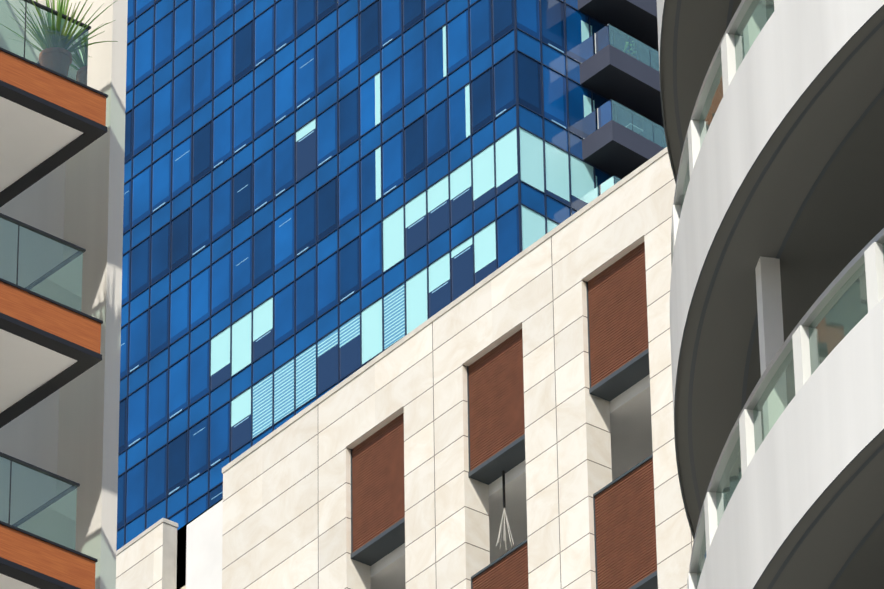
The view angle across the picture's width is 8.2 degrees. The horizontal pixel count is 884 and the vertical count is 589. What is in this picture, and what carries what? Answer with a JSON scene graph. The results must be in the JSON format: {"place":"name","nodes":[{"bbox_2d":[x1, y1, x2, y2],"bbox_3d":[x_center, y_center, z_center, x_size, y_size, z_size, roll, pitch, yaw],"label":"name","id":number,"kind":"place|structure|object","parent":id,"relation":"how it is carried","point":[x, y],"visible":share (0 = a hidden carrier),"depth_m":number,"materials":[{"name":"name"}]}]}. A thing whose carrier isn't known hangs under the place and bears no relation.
{"place":"outdoors","nodes":[
{"label":"outdoors","id":0,"kind":"place"},
{"label":"ground","id":1,"kind":"structure","parent":0,"visible":0},
{"bbox_2d":[0,0,127,588],"bbox_3d":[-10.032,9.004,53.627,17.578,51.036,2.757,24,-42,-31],"label":"apartment building","id":2,"kind":"structure","parent":1,"relation":"on","point":[62,147],"depth_m":65.57,"materials":[{"name":"white paint"}]},
{"bbox_2d":[0,0,117,75],"bbox_3d":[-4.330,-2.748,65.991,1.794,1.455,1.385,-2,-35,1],"label":"potted plant","id":3,"kind":"object","parent":2,"relation":"on","point":[61,9],"visible":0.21,"depth_m":65.85,"materials":[{"name":"green plant"}]},
{"bbox_2d":[116,0,666,550],"bbox_3d":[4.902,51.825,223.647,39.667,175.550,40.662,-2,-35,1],"label":"blue glass tower","id":4,"kind":"structure","parent":1,"relation":"on","point":[322,198],"depth_m":248.30,"materials":[{"name":"blue glass"}]},
{"bbox_2d":[116,147,693,588],"bbox_3d":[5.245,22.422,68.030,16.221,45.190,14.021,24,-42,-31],"label":"white stone building","id":5,"kind":"structure","parent":1,"relation":"on","point":[508,425],"depth_m":73.87,"materials":[{"name":"stone"}]},
{"bbox_2d":[656,0,883,588],"bbox_3d":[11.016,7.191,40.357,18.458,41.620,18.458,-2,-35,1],"label":"curved balcony building","id":6,"kind":"structure","parent":1,"relation":"on","point":[773,116],"depth_m":42.54,"materials":[{"name":"grey"}]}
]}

